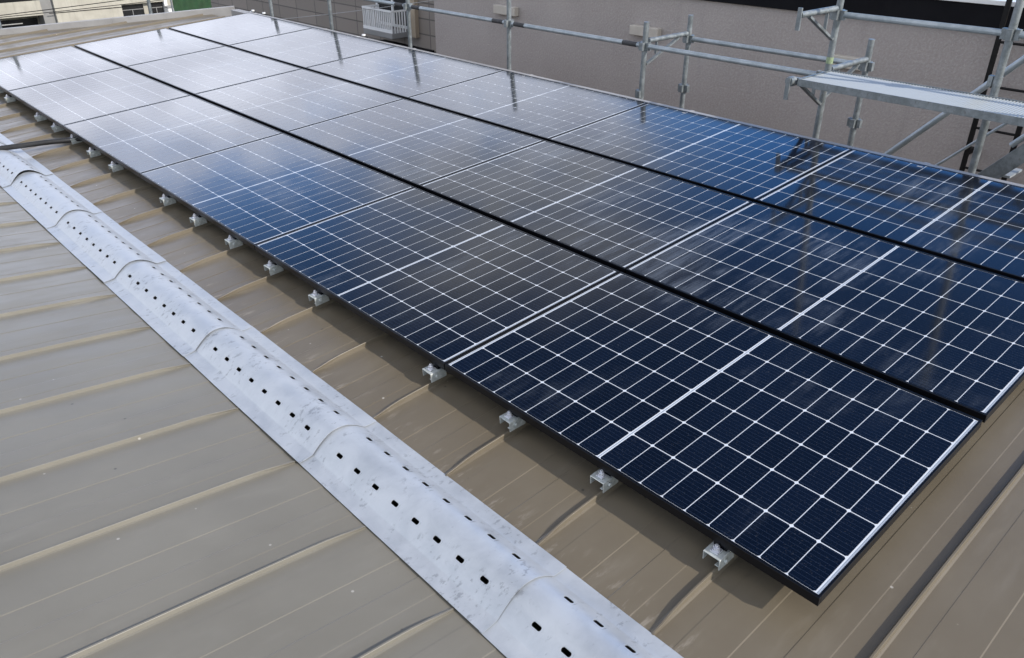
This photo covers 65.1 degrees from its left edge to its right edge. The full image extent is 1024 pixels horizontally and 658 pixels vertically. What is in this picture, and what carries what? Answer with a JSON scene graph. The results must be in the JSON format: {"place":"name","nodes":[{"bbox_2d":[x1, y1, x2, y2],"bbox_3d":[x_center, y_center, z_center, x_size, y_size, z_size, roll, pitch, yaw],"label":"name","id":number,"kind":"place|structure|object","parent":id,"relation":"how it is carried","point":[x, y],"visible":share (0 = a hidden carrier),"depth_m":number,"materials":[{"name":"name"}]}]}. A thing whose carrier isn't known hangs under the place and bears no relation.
{"place":"outdoors","nodes":[
{"label":"outdoors","id":0,"kind":"place"},
{"bbox_2d":[0,0,120,15],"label":"cable","id":1,"kind":"object","parent":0,"point":[59,8],"visible":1,"depth_m":39.86,"materials":[{"name":"black rubber"}]},
{"bbox_2d":[0,0,159,17],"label":"cable","id":2,"kind":"object","parent":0,"point":[77,9],"visible":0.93,"depth_m":40.80,"materials":[{"name":"black rubber"}]},
{"bbox_2d":[0,0,172,27],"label":"building","id":3,"kind":"structure","parent":0,"point":[11,7],"depth_m":47.99,"materials":[{"name":"concrete"}]},
{"bbox_2d":[0,0,31,2],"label":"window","id":4,"kind":"structure","parent":3,"relation":"in","point":[1,1],"depth_m":46.92,"materials":[{"name":"black glass"}]},
{"bbox_2d":[1,18,38,27],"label":"window","id":5,"kind":"structure","parent":3,"relation":"in","point":[27,21],"depth_m":47.60,"materials":[{"name":"black glass"}]},
{"bbox_2d":[122,4,144,15],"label":"window","id":6,"kind":"structure","parent":3,"relation":"in","point":[136,9],"depth_m":50.75,"materials":[{"name":"black glass"}]},
{"bbox_2d":[147,2,163,12],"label":"window","id":7,"kind":"structure","parent":3,"relation":"in","point":[157,7],"depth_m":51.65,"materials":[{"name":"black glass"}]},
{"bbox_2d":[211,0,435,52],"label":"building","id":8,"kind":"structure","parent":0,"point":[387,24],"depth_m":17.74,"materials":[{"name":"grey tile"}]},
{"bbox_2d":[376,0,406,28],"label":"window","id":9,"kind":"structure","parent":8,"relation":"in","point":[393,8],"depth_m":16.79,"materials":[{"name":"white paint"}]},
{"bbox_2d":[285,0,433,18],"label":"cable","id":10,"kind":"object","parent":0,"point":[357,10],"visible":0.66,"depth_m":11.24,"materials":[{"name":"grey metal"}]},
{"bbox_2d":[434,0,1023,184],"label":"house","id":11,"kind":"structure","parent":0,"point":[949,59],"depth_m":9.42,"materials":[{"name":"grey paint"}]},
{"bbox_2d":[959,0,1023,180],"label":"ladder","id":12,"kind":"object","parent":11,"relation":"attached to","point":[991,64],"visible":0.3,"depth_m":7.60,"materials":[{"name":"metal"}]},
{"bbox_3d":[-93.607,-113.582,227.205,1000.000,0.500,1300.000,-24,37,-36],"label":"ground","id":13,"kind":"structure","parent":0,"visible":0},
{"bbox_2d":[0,0,152,27],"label":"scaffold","id":14,"kind":"object","parent":13,"relation":"on","point":[149,6],"depth_m":12.28,"materials":[{"name":"metal"}]},
{"bbox_2d":[163,5,173,11],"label":"utility box","id":15,"kind":"object","parent":13,"relation":"on","point":[168,8],"visible":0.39,"depth_m":49.88,"materials":[{"name":"white paint"}]},
{"bbox_2d":[170,0,211,11],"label":"sheeted fence","id":16,"kind":"object","parent":13,"relation":"on","point":[180,5],"depth_m":40.15,"materials":[{"name":"green fabric"}]},
{"bbox_2d":[0,6,1023,657],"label":"house","id":17,"kind":"structure","parent":13,"relation":"on","point":[160,496],"depth_m":2.81,"materials":[{"name":"paint"}]},
{"bbox_2d":[0,133,13,144],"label":"gutter cover","id":18,"kind":"object","parent":17,"relation":"on","point":[5,140],"visible":0.98,"depth_m":6.92,"materials":[{"name":"silver metal"}]},
{"bbox_2d":[4,94,15,102],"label":"roof clamp","id":19,"kind":"object","parent":17,"relation":"attached to","point":[8,98],"visible":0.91,"depth_m":7.95,"materials":[{"name":"silver metal"}]},
{"bbox_2d":[0,143,53,186],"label":"ridge cap","id":20,"kind":"object","parent":17,"relation":"on","point":[11,160],"visible":0.93,"depth_m":6.22,"materials":[{"name":"silver metal"}]},
{"bbox_2d":[34,112,46,121],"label":"roof clamp","id":21,"kind":"object","parent":17,"relation":"attached to","point":[38,117],"visible":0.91,"depth_m":7.32,"materials":[{"name":"silver metal"}]},
{"bbox_2d":[0,137,81,149],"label":"conduit","id":22,"kind":"object","parent":17,"relation":"attached to","point":[35,143],"visible":0.7,"depth_m":6.59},
{"bbox_2d":[2,172,102,228],"bbox_3d":[-3.277,-0.950,5.671,0.361,0.076,1.108,-28,39,-34],"label":"ridge cap","id":23,"kind":"object","parent":17,"relation":"on","point":[41,212],"visible":1,"depth_m":5.63,"materials":[{"name":"silver metal"}]},
{"bbox_2d":[51,123,63,131],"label":"roof clamp","id":24,"kind":"object","parent":17,"relation":"attached to","point":[55,127],"visible":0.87,"depth_m":7.00,"materials":[{"name":"silver metal"}]},
{"bbox_2d":[0,46,120,93],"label":"solar panel","id":25,"kind":"object","parent":17,"relation":"on","point":[36,68],"visible":0.96,"depth_m":8.73,"materials":[{"name":"blue"}]},
{"bbox_2d":[71,134,81,143],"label":"roof clamp","id":26,"kind":"object","parent":17,"relation":"attached to","point":[73,141],"visible":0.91,"depth_m":6.67,"materials":[{"name":"silver metal"}]},
{"bbox_2d":[87,147,100,157],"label":"roof clamp","id":27,"kind":"object","parent":17,"relation":"attached to","point":[92,152],"visible":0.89,"depth_m":6.36,"materials":[{"name":"silver metal"}]},
{"bbox_2d":[8,67,189,128],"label":"solar panel","id":28,"kind":"object","parent":17,"relation":"attached to","point":[60,103],"visible":0.98,"depth_m":7.61,"materials":[{"name":"blue"}]},
{"bbox_2d":[47,210,165,281],"bbox_3d":[-2.541,-0.557,4.965,0.361,0.074,1.108,-28,39,-34],"label":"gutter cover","id":29,"kind":"object","parent":17,"relation":"on","point":[94,260],"visible":1,"depth_m":4.92,"materials":[{"name":"silver metal"}]},
{"bbox_2d":[108,161,123,171],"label":"roof clamp","id":30,"kind":"object","parent":17,"relation":"attached to","point":[114,166],"visible":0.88,"depth_m":6.04,"materials":[{"name":"silver metal"}]},
{"bbox_2d":[74,28,223,68],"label":"solar panel","id":31,"kind":"object","parent":17,"relation":"on","point":[137,48],"visible":0.95,"depth_m":9.39,"materials":[{"name":"blue"}]},
{"bbox_2d":[159,194,175,205],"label":"roof clamp","id":32,"kind":"object","parent":17,"relation":"attached to","point":[166,199],"visible":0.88,"depth_m":5.40,"materials":[{"name":"silver metal"}]},
{"bbox_2d":[63,95,281,177],"bbox_3d":[-2.804,-1.619,6.562,1.134,0.035,1.736,-28,39,-34],"label":"solar panel","id":33,"kind":"object","parent":17,"relation":"on","point":[138,141],"visible":0.98,"depth_m":6.47,"materials":[{"name":"blue"}]},
{"bbox_2d":[103,260,251,355],"bbox_3d":[-1.805,-0.165,4.258,0.361,0.076,1.108,-28,39,-34],"label":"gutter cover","id":34,"kind":"object","parent":17,"relation":"on","point":[174,332],"visible":1,"depth_m":4.21,"materials":[{"name":"silver metal"}]},
{"bbox_2d":[189,213,206,226],"bbox_3d":[-1.983,-0.707,5.106,0.112,0.072,0.073,-29,40,-34],"label":"roof clamp","id":35,"kind":"object","parent":17,"relation":"attached to","point":[197,219],"visible":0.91,"depth_m":5.08,"materials":[{"name":"silver metal"}]},
{"bbox_2d":[127,46,301,96],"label":"solar panel","id":36,"kind":"object","parent":17,"relation":"on","point":[193,73],"visible":0.94,"depth_m":8.26,"materials":[{"name":"blue"}]},
{"bbox_2d":[224,235,242,248],"bbox_3d":[-1.648,-0.534,4.793,0.112,0.072,0.073,-26,38,-32],"label":"roof clamp","id":37,"kind":"object","parent":17,"relation":"attached to","point":[232,241],"visible":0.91,"depth_m":4.77,"materials":[{"name":"silver metal"}]},
{"bbox_2d":[169,13,313,46],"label":"solar panel","id":38,"kind":"object","parent":17,"relation":"on","point":[234,29],"visible":0.96,"depth_m":10.04,"materials":[{"name":"blue"}]},
{"bbox_2d":[264,260,283,275],"bbox_3d":[-1.315,-0.357,4.473,0.112,0.072,0.073,-28,40,-34],"label":"roof clamp","id":39,"kind":"object","parent":17,"relation":"attached to","point":[272,267],"visible":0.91,"depth_m":4.45,"materials":[{"name":"silver metal"}]},
{"bbox_2d":[140,133,413,249],"bbox_3d":[-1.631,-0.994,5.437,1.134,0.035,1.736,-28,39,-34],"label":"solar panel","id":40,"kind":"object","parent":17,"relation":"on","point":[251,194],"visible":0.98,"depth_m":5.33,"materials":[{"name":"blue"}]},
{"bbox_2d":[184,326,375,462],"bbox_3d":[-1.067,0.226,3.555,0.361,0.073,1.108,-28,39,-34],"label":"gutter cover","id":41,"kind":"object","parent":17,"relation":"on","point":[296,440],"visible":1,"depth_m":3.49,"materials":[{"name":"silver metal"}]},
{"bbox_2d":[195,69,403,134],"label":"solar panel","id":42,"kind":"object","parent":17,"relation":"on","point":[286,102],"visible":0.94,"depth_m":7.12,"materials":[{"name":"blue"}]},
{"bbox_2d":[229,27,394,68],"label":"solar panel","id":43,"kind":"object","parent":17,"relation":"on","point":[306,48],"visible":0.94,"depth_m":8.91,"materials":[{"name":"blue"}]},
{"bbox_2d":[308,289,328,305],"bbox_3d":[-0.987,-0.178,4.152,0.112,0.072,0.073,-29,40,-35],"label":"roof clamp","id":44,"kind":"object","parent":17,"relation":"attached to","point":[318,296],"visible":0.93,"depth_m":4.13,"materials":[{"name":"silver metal"}]},
{"bbox_2d":[306,46,502,99],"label":"solar panel","id":45,"kind":"object","parent":17,"relation":"on","point":[399,71],"visible":0.91,"depth_m":7.78,"materials":[{"name":"blue"}]},
{"bbox_2d":[287,99,543,188],"bbox_3d":[-0.767,-1.449,6.084,1.134,0.035,1.736,-28,39,-34],"label":"solar panel","id":46,"kind":"object","parent":17,"relation":"on","point":[413,143],"visible":0.96,"depth_m":5.98,"materials":[{"name":"blue"}]},
{"bbox_2d":[299,421,565,632],"bbox_3d":[-0.330,0.618,2.850,0.361,0.074,1.108,-28,39,-34],"label":"ridge cap","id":47,"kind":"object","parent":17,"relation":"on","point":[467,593],"visible":1,"depth_m":2.77,"materials":[{"name":"silver metal"}]},
{"bbox_2d":[422,362,446,382],"bbox_3d":[-0.327,0.173,3.520,0.112,0.072,0.073,-26,38,-32],"label":"roof clamp","id":48,"kind":"object","parent":17,"relation":"attached to","point":[435,371],"visible":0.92,"depth_m":3.50,"materials":[{"name":"silver metal"}]},
{"bbox_2d":[254,187,619,369],"bbox_3d":[-0.457,-0.369,4.311,1.134,0.035,1.736,-28,39,-34],"label":"solar panel","id":49,"kind":"object","parent":17,"relation":"on","point":[438,281],"visible":0.98,"depth_m":4.17,"materials":[{"name":"blue"}]},
{"bbox_2d":[499,411,525,431],"bbox_3d":[0.016,0.347,3.205,0.112,0.072,0.073,-26,38,-32],"label":"roof clamp","id":50,"kind":"object","parent":17,"relation":"attached to","point":[514,421],"visible":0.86,"depth_m":3.18,"materials":[{"name":"silver metal"}]},
{"bbox_2d":[408,70,647,140],"bbox_3d":[0.096,-1.904,6.732,1.134,0.035,1.736,-28,39,-34],"label":"solar panel","id":51,"kind":"object","parent":17,"relation":"on","point":[542,109],"visible":0.98,"depth_m":6.64,"materials":[{"name":"blue"}]},
{"bbox_2d":[479,568,682,657],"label":"ridge cap","id":52,"kind":"object","parent":17,"relation":"on","point":[576,630],"visible":1,"depth_m":2.38,"materials":[{"name":"silver metal"}]},
{"bbox_2d":[420,140,751,273],"bbox_3d":[0.406,-0.824,4.959,1.134,0.035,1.736,-28,39,-34],"label":"solar panel","id":53,"kind":"object","parent":17,"relation":"on","point":[619,216],"visible":0.95,"depth_m":4.83,"materials":[{"name":"blue"}]},
{"bbox_2d":[590,469,617,492],"bbox_3d":[0.345,0.524,2.888,0.112,0.072,0.073,-28,39,-34],"label":"roof clamp","id":54,"kind":"object","parent":17,"relation":"attached to","point":[606,480],"visible":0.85,"depth_m":2.86,"materials":[{"name":"silver metal"}]},
{"bbox_2d":[549,103,852,202],"bbox_3d":[1.269,-1.279,5.606,1.134,0.035,1.736,-28,39,-34],"label":"solar panel","id":55,"kind":"object","parent":17,"relation":"on","point":[747,162],"visible":0.96,"depth_m":5.50,"materials":[{"name":"blue"}]},
{"bbox_2d":[445,272,981,605],"bbox_3d":[0.716,0.256,3.186,1.134,0.035,1.736,-28,39,-34],"label":"solar panel","id":56,"kind":"object","parent":17,"relation":"attached to","point":[807,474],"visible":1,"depth_m":3.00,"materials":[{"name":"blue"}]},
{"bbox_2d":[702,541,733,570],"bbox_3d":[0.674,0.703,2.566,0.112,0.072,0.073,-28,39,-34],"label":"roof clamp","id":57,"kind":"object","parent":17,"relation":"attached to","point":[723,556],"visible":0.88,"depth_m":2.54,"materials":[{"name":"metal"}]},
{"bbox_2d":[626,202,1023,422],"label":"solar panel","id":58,"kind":"object","parent":17,"relation":"on","point":[947,332],"visible":0.98,"depth_m":3.71,"materials":[{"name":"blue"}]},
{"bbox_2d":[757,149,1023,281],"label":"solar panel","id":59,"kind":"object","parent":17,"relation":"on","point":[972,221],"visible":0.94,"depth_m":4.54,"materials":[{"name":"blue"}]},
{"bbox_2d":[268,0,1023,173],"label":"scaffold","id":60,"kind":"object","parent":13,"relation":"on","point":[1011,33],"visible":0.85,"depth_m":6.26,"materials":[{"name":"silver metal"}]},
{"bbox_2d":[796,70,1023,126],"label":"scaffold plank","id":61,"kind":"object","parent":60,"relation":"on","point":[956,102],"visible":0.98,"depth_m":5.22,"materials":[{"name":"silver metal"}]},
{"bbox_2d":[978,134,1023,178],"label":"scaffold stair","id":62,"kind":"object","parent":60,"relation":"attached to","point":[1007,165],"visible":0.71,"depth_m":5.55,"materials":[{"name":"silver metal"}]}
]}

